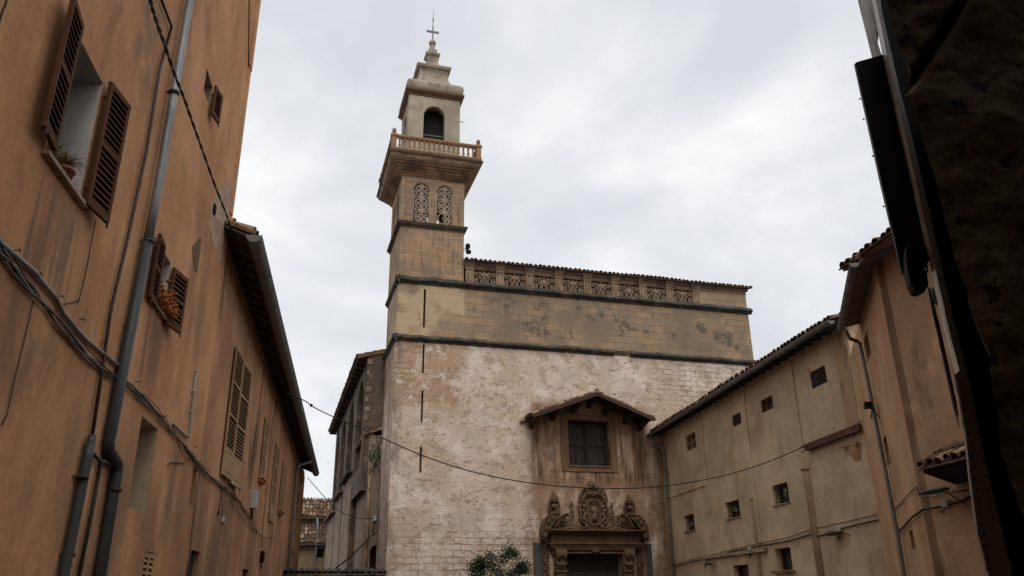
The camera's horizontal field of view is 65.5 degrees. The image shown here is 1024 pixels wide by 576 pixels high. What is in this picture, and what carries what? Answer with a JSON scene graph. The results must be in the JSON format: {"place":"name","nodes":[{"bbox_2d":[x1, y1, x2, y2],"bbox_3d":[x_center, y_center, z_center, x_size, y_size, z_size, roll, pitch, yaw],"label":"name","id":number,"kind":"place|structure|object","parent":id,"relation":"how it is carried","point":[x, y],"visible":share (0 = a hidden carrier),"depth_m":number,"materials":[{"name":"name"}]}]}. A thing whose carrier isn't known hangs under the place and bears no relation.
{"place":"outdoors","nodes":[
{"label":"outdoors","id":0,"kind":"place"},
{"bbox_2d":[297,497,331,569],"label":"house","id":1,"kind":"structure","parent":0,"point":[314,508],"depth_m":71.64,"materials":[{"name":"paint"}]},
{"bbox_2d":[314,518,318,569],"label":"drainpipe","id":2,"kind":"object","parent":1,"relation":"attached to","point":[317,529],"visible":0.76,"depth_m":70.56,"materials":[{"name":"grey metal"}]},
{"bbox_2d":[316,549,323,557],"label":"window","id":3,"kind":"structure","parent":1,"relation":"in","point":[320,552],"depth_m":71.05,"materials":[{"name":"black glass"}]},
{"bbox_2d":[233,0,889,499],"label":"sky","id":4,"kind":"structure","parent":0,"point":[719,141],"materials":[{"name":"white"}]},
{"bbox_2d":[838,227,985,575],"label":"house","id":5,"kind":"structure","parent":0,"point":[936,436],"depth_m":14.89,"materials":[{"name":"paint"}]},
{"bbox_2d":[918,487,963,503],"bbox_3d":[7.578,3.739,14.245,0.350,0.308,0.816,9,-23,-24],"label":"wall lamp","id":6,"kind":"object","parent":5,"relation":"attached to","point":[932,491],"visible":1,"depth_m":14.11,"materials":[{"name":"grey metal"}]},
{"bbox_2d":[888,0,1023,516],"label":"stone pier","id":7,"kind":"structure","parent":0,"point":[964,92],"depth_m":2.17,"materials":[{"name":"black stone"}]},
{"bbox_2d":[858,0,1023,575],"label":"metal gate","id":8,"kind":"structure","parent":7,"relation":"attached to","point":[998,517],"depth_m":2.76,"materials":[{"name":"metal"}]},
{"bbox_2d":[854,55,928,275],"bbox_3d":[1.408,-0.479,2.959,0.163,0.920,0.035,-1,-21,0],"label":"sign panel","id":9,"kind":"object","parent":8,"relation":"attached to","point":[888,155],"visible":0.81,"depth_m":2.95,"materials":[{"name":"black paint"}]},
{"label":"ground","id":10,"kind":"structure","parent":0,"visible":0},
{"bbox_2d":[0,0,260,575],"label":"tall house","id":11,"kind":"structure","parent":10,"relation":"on","point":[79,77],"depth_m":9.45,"materials":[{"name":"red paint"}]},
{"bbox_2d":[0,0,7,21],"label":"wire","id":12,"kind":"object","parent":11,"relation":"attached to","point":[3,8],"visible":1,"depth_m":6.53,"materials":[{"name":"black rubber"}]},
{"bbox_2d":[1,300,34,425],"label":"wire","id":13,"kind":"object","parent":11,"relation":"attached to","point":[18,364],"visible":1,"depth_m":7.23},
{"bbox_2d":[46,143,89,180],"bbox_3d":[-4.620,-1.274,8.123,0.492,0.361,0.781,3,-21,-10],"label":"potted plant","id":14,"kind":"object","parent":11,"relation":"on","point":[66,164],"visible":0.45,"depth_m":8.22,"materials":[{"name":"green plant"}]},
{"bbox_2d":[63,220,95,304],"bbox_3d":[-4.638,-0.291,8.560,0.011,1.160,0.427,3,-22,-10],"label":"wire","id":15,"kind":"object","parent":11,"relation":"attached to","point":[86,268],"visible":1,"depth_m":8.74,"materials":[{"name":"black rubber"}]},
{"bbox_2d":[41,0,130,228],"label":"window","id":16,"kind":"structure","parent":11,"relation":"in","point":[70,110],"depth_m":8.76,"materials":[{"name":"red paint"}]},
{"bbox_2d":[57,0,172,575],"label":"cable duct","id":17,"kind":"object","parent":11,"relation":"attached to","point":[68,554],"visible":0.98,"depth_m":9.19,"materials":[{"name":"plastic"}]},
{"bbox_2d":[0,238,257,532],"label":"cable bundle","id":18,"kind":"object","parent":11,"relation":"attached to","point":[27,285],"visible":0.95,"depth_m":8.42,"materials":[{"name":"black rubber"}]},
{"bbox_2d":[172,424,196,459],"bbox_3d":[-5.644,2.740,13.741,0.017,0.362,2.120,3,-22,-10],"label":"wire","id":19,"kind":"object","parent":18,"relation":"hanging from","point":[179,447],"visible":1,"depth_m":13.36,"materials":[{"name":"black rubber"}]},
{"bbox_2d":[187,470,202,575],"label":"wire","id":20,"kind":"object","parent":18,"relation":"hanging from","point":[194,523],"visible":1,"depth_m":14.92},
{"bbox_2d":[93,0,193,575],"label":"drainpipe","id":21,"kind":"object","parent":11,"relation":"attached to","point":[114,458],"visible":1,"depth_m":10.21,"materials":[{"name":"grey metal"}]},
{"bbox_2d":[142,551,155,575],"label":"vent grille","id":22,"kind":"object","parent":11,"relation":"in","point":[149,560],"depth_m":12.16,"materials":[{"name":"beige paint"}]},
{"bbox_2d":[157,279,179,318],"bbox_3d":[-5.245,0.108,11.941,0.391,0.519,0.884,3,-21,-10],"label":"potted plant","id":23,"kind":"object","parent":11,"relation":"on","point":[165,299],"depth_m":11.81,"materials":[{"name":"orange plant"}]},
{"bbox_2d":[148,233,188,337],"bbox_3d":[-5.381,-0.010,11.923,0.619,1.070,1.608,3,-21,-10],"label":"window","id":24,"kind":"structure","parent":11,"relation":"in","point":[161,264],"depth_m":12.26,"materials":[{"name":"red paint"}]},
{"bbox_2d":[172,370,197,437],"bbox_3d":[-5.620,1.887,13.742,0.053,1.236,1.341,3,-22,-10],"label":"conduit","id":25,"kind":"object","parent":11,"relation":"attached to","point":[191,415],"visible":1,"depth_m":14.19,"materials":[{"name":"grey metal"}]},
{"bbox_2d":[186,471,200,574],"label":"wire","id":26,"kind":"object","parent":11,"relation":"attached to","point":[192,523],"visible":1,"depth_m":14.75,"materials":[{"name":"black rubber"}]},
{"bbox_2d":[204,71,222,126],"bbox_3d":[-5.606,-3.436,14.394,0.402,0.690,0.900,-1,-21,1],"label":"window","id":27,"kind":"structure","parent":11,"relation":"in","point":[217,98],"depth_m":14.62,"materials":[{"name":"red paint"}]},
{"bbox_2d":[185,217,318,575],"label":"house","id":28,"kind":"structure","parent":10,"relation":"on","point":[251,342],"depth_m":19.98,"materials":[{"name":"orange"}]},
{"bbox_2d":[188,551,194,575],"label":"window","id":29,"kind":"structure","parent":28,"relation":"in","point":[192,552],"depth_m":15.43,"materials":[{"name":"glass"}]},
{"bbox_2d":[148,0,245,289],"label":"overhead cable","id":30,"kind":"object","parent":28,"relation":"attached to","point":[155,18],"visible":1,"depth_m":11.01,"materials":[{"name":"black rubber"}]},
{"bbox_2d":[220,345,252,491],"bbox_3d":[-6.657,3.138,18.850,0.435,3.020,2.299,3,-21,-10],"label":"window","id":31,"kind":"structure","parent":28,"relation":"in","point":[241,380],"depth_m":18.84,"materials":[{"name":"black wood"}]},
{"bbox_2d":[230,499,270,537],"bbox_3d":[-7.476,6.928,23.258,0.020,0.372,10.040,3,-21,-10],"label":"wire","id":32,"kind":"object","parent":28,"relation":"attached to","point":[247,522],"visible":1,"depth_m":21.62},
{"bbox_2d":[250,489,258,518],"bbox_3d":[-7.227,6.065,22.314,0.152,0.778,0.446,3,-22,-10],"label":"junction box","id":33,"kind":"object","parent":28,"relation":"attached to","point":[254,499],"visible":1,"depth_m":22.18,"materials":[{"name":"white plastic"}]},
{"bbox_2d":[249,368,264,488],"bbox_3d":[-7.134,3.871,22.283,0.020,3.529,0.551,3,-21,-9],"label":"wire","id":34,"kind":"object","parent":28,"relation":"attached to","point":[256,428],"visible":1,"depth_m":22.19,"materials":[{"name":"black rubber"}]},
{"bbox_2d":[250,405,263,489],"bbox_3d":[-7.232,4.479,22.618,0.015,2.550,0.898,3,-22,-10],"label":"wire","id":35,"kind":"object","parent":28,"relation":"attached to","point":[256,447],"visible":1,"depth_m":22.44,"materials":[{"name":"black rubber"}]},
{"bbox_2d":[260,551,264,568],"bbox_3d":[-7.800,8.495,24.862,0.112,0.529,0.316,3,-21,-9],"label":"electric meter","id":36,"kind":"object","parent":28,"relation":"attached to","point":[262,555],"visible":1,"depth_m":24.77,"materials":[{"name":"black paint"}]},
{"bbox_2d":[258,418,268,484],"bbox_3d":[-7.621,4.949,24.153,0.460,1.880,1.100,3,-21,-10],"label":"window","id":37,"kind":"structure","parent":28,"relation":"in","point":[262,479],"depth_m":24.04,"materials":[{"name":"black wood"}]},
{"bbox_2d":[261,402,275,546],"bbox_3d":[-7.743,5.819,25.311,0.020,4.613,0.446,3,-21,-9],"label":"wire","id":38,"kind":"object","parent":28,"relation":"attached to","point":[267,475],"visible":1,"depth_m":25.12,"materials":[{"name":"black rubber"}]},
{"bbox_2d":[268,443,279,524],"bbox_3d":[-8.268,6.684,27.169,0.370,2.620,1.100,3,-21,-10],"label":"window","id":39,"kind":"structure","parent":28,"relation":"in","point":[277,449],"depth_m":27.10,"materials":[{"name":"black wood"}]},
{"bbox_2d":[277,462,285,515],"bbox_3d":[-8.702,7.503,29.765,0.460,1.860,1.300,3,-21,-10],"label":"window","id":40,"kind":"structure","parent":28,"relation":"in","point":[280,511],"depth_m":29.61,"materials":[{"name":"black wood"}]},
{"bbox_2d":[281,395,303,481],"bbox_3d":[-8.591,5.555,30.880,0.032,1.776,17.027,3,-22,-10],"label":"wire","id":41,"kind":"object","parent":28,"relation":"attached to","point":[288,435],"visible":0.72,"depth_m":30.10,"materials":[{"name":"black rubber"}]},
{"bbox_2d":[292,487,299,553],"bbox_3d":[-9.971,10.555,36.127,0.370,2.820,1.300,3,-21,-10],"label":"window","id":42,"kind":"structure","parent":28,"relation":"in","point":[298,491],"depth_m":36.03,"materials":[{"name":"black wood"}]},
{"bbox_2d":[287,460,312,569],"bbox_3d":[-9.114,10.978,33.969,0.178,7.510,0.958,-12,-24,28],"label":"drainpipe","id":43,"kind":"object","parent":28,"relation":"attached to","point":[293,513],"visible":0.95,"depth_m":34.09,"materials":[{"name":"grey metal"}]},
{"bbox_2d":[308,479,373,518],"bbox_3d":[-7.959,9.386,36.041,0.036,2.942,10.691,10,-24,-27],"label":"overhead cable","id":44,"kind":"object","parent":28,"relation":"attached to","point":[337,509],"visible":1,"depth_m":35.27,"materials":[{"name":"black rubber"}]},
{"bbox_2d":[283,568,386,575],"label":"garden wall","id":45,"kind":"structure","parent":10,"relation":"on","point":[316,572],"depth_m":32.80,"materials":[{"name":"stone"}]},
{"bbox_2d":[375,9,483,575],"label":"bell tower","id":46,"kind":"structure","parent":10,"relation":"on","point":[429,172],"depth_m":38.38,"materials":[{"name":"white stone"}]},
{"bbox_2d":[335,532,376,567],"bbox_3d":[-7.149,12.270,37.349,2.244,1.773,0.070,5,-22,-15],"label":"cable","id":47,"kind":"object","parent":46,"relation":"attached to","point":[356,550],"depth_m":37.29,"materials":[{"name":"black rubber"}]},
{"bbox_2d":[464,243,470,253],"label":"floodlight","id":48,"kind":"object","parent":46,"relation":"attached to","point":[467,248],"visible":1,"depth_m":40.35,"materials":[{"name":"metal"}]},
{"bbox_2d":[462,541,535,575],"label":"young tree","id":49,"kind":"object","parent":10,"relation":"on","point":[477,566],"visible":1,"depth_m":29.41,"materials":[{"name":"green plant"}]},
{"bbox_2d":[324,257,756,575],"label":"church","id":50,"kind":"structure","parent":10,"relation":"on","point":[578,377],"depth_m":39.17,"materials":[{"name":"white stone"}]},
{"bbox_2d":[365,475,370,574],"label":"drainpipe","id":51,"kind":"object","parent":50,"relation":"attached to","point":[367,525],"visible":1,"depth_m":38.02,"materials":[{"name":"grey metal"}]},
{"bbox_2d":[560,413,617,472],"bbox_3d":[3.633,7.561,38.660,2.860,2.760,0.670,5,-22,-15],"label":"choir window","id":52,"kind":"structure","parent":50,"relation":"in","point":[583,444],"depth_m":38.74,"materials":[{"name":"brown stone"}]},
{"bbox_2d":[566,554,617,575],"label":"door","id":53,"kind":"structure","parent":50,"relation":"in","point":[577,564],"depth_m":36.82,"materials":[{"name":"black wood"}]},
{"bbox_2d":[647,312,887,575],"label":"cream house","id":54,"kind":"structure","parent":10,"relation":"on","point":[797,391],"depth_m":27.46,"materials":[{"name":"beige paint"}]},
{"bbox_2d":[649,436,674,575],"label":"drainpipe","id":55,"kind":"object","parent":54,"relation":"attached to","point":[668,506],"visible":1,"depth_m":37.85,"materials":[{"name":"metal"}]},
{"bbox_2d":[684,514,695,532],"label":"window","id":56,"kind":"structure","parent":54,"relation":"in","point":[691,518],"depth_m":35.70,"materials":[{"name":"red paint"}]},
{"bbox_2d":[686,432,696,450],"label":"window","id":57,"kind":"structure","parent":54,"relation":"in","point":[693,438],"depth_m":36.00,"materials":[{"name":"brown glass"}]},
{"bbox_2d":[725,500,740,520],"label":"window","id":58,"kind":"structure","parent":54,"relation":"in","point":[736,504],"depth_m":31.26,"materials":[{"name":"red paint"}]},
{"bbox_2d":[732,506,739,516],"bbox_3d":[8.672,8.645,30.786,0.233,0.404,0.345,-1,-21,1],"label":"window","id":59,"kind":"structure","parent":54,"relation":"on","point":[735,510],"depth_m":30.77,"materials":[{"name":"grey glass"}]},
{"bbox_2d":[732,413,741,426],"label":"window","id":60,"kind":"structure","parent":54,"relation":"in","point":[737,417],"depth_m":30.97,"materials":[{"name":"black glass"}]},
{"bbox_2d":[738,565,748,575],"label":"window","id":61,"kind":"structure","parent":54,"relation":"in","point":[743,569],"depth_m":30.49,"materials":[{"name":"black glass"}]},
{"bbox_2d":[762,396,773,412],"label":"window","id":62,"kind":"structure","parent":54,"relation":"in","point":[769,403],"depth_m":28.77,"materials":[{"name":"black glass"}]},
{"bbox_2d":[772,482,790,506],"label":"window","id":63,"kind":"structure","parent":54,"relation":"in","point":[780,488],"depth_m":27.50,"materials":[{"name":"red paint"}]},
{"bbox_2d":[770,569,795,573],"bbox_3d":[9.045,9.504,26.661,0.136,0.165,1.701,2,-21,-8],"label":"sill moss","id":64,"kind":"object","parent":54,"relation":"attached to","point":[785,572],"visible":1,"depth_m":26.59,"materials":[{"name":"green plant"}]},
{"bbox_2d":[775,548,792,572],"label":"window","id":65,"kind":"structure","parent":54,"relation":"in","point":[786,552],"depth_m":27.19,"materials":[{"name":"black glass"}]},
{"bbox_2d":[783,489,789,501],"bbox_3d":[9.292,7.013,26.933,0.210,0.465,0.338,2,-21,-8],"label":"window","id":66,"kind":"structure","parent":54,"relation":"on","point":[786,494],"depth_m":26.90,"materials":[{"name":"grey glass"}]},
{"bbox_2d":[810,365,826,388],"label":"window","id":67,"kind":"structure","parent":54,"relation":"in","point":[822,377],"depth_m":25.12,"materials":[{"name":"black glass"}]},
{"bbox_2d":[675,486,968,563],"bbox_3d":[8.812,7.984,25.494,2.390,0.676,25.006,-1,-21,-1],"label":"wall cable","id":68,"kind":"object","parent":54,"relation":"attached to","point":[850,520],"depth_m":22.31,"materials":[{"name":"black rubber"}]},
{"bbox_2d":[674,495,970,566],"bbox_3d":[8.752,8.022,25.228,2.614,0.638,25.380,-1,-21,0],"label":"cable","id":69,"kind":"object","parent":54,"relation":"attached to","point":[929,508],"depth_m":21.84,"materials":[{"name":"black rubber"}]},
{"bbox_2d":[939,500,950,512],"bbox_3d":[7.807,3.951,14.386,0.080,0.219,0.282,2,-21,-8],"label":"connector box","id":70,"kind":"object","parent":69,"relation":"attached to","point":[944,503],"visible":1,"depth_m":14.33,"materials":[{"name":"white plastic"}]},
{"bbox_2d":[804,424,861,450],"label":"timber beam","id":71,"kind":"structure","parent":54,"relation":"attached to","point":[841,434],"depth_m":23.78,"materials":[{"name":"brown wood"}]},
{"bbox_2d":[281,391,806,488],"bbox_3d":[1.242,4.685,24.358,16.396,2.853,0.094,2,-21,-7],"label":"overhead cable","id":72,"kind":"object","parent":71,"relation":"attached to","point":[311,405],"visible":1,"depth_m":23.84,"materials":[{"name":"black rubber"}]},
{"bbox_2d":[824,530,850,535],"bbox_3d":[9.490,7.213,23.395,0.322,0.188,0.985,5,-22,-14],"label":"wall lamp","id":73,"kind":"object","parent":54,"relation":"attached to","point":[833,533],"visible":1,"depth_m":23.28,"materials":[{"name":"grey metal"}]},
{"bbox_2d":[835,526,842,540],"bbox_3d":[9.639,7.235,23.471,0.100,0.398,0.299,2,-21,-8],"label":"connector box","id":74,"kind":"object","parent":54,"relation":"attached to","point":[838,528],"visible":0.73,"depth_m":23.41,"materials":[{"name":"white plastic"}]},
{"bbox_2d":[838,441,861,461],"bbox_3d":[9.776,4.747,23.014,0.155,0.578,0.901,2,-21,-8],"label":"wall bracket","id":75,"kind":"object","parent":54,"relation":"attached to","point":[853,447],"depth_m":22.79,"materials":[{"name":"beige stone"}]},
{"bbox_2d":[837,246,934,575],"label":"slanted house","id":76,"kind":"structure","parent":10,"relation":"on","point":[862,306],"depth_m":17.86,"materials":[{"name":"beige paint"}]},
{"bbox_2d":[863,401,879,417],"bbox_3d":[8.635,2.934,19.097,0.312,0.386,0.270,-7,-22,16],"label":"floodlight","id":77,"kind":"object","parent":76,"relation":"attached to","point":[868,405],"visible":1,"depth_m":19.05,"materials":[{"name":"black paint"}]},
{"bbox_2d":[843,328,906,575],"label":"drainpipe","id":78,"kind":"object","parent":76,"relation":"attached to","point":[890,497],"visible":1,"depth_m":18.64,"materials":[{"name":"grey metal"}]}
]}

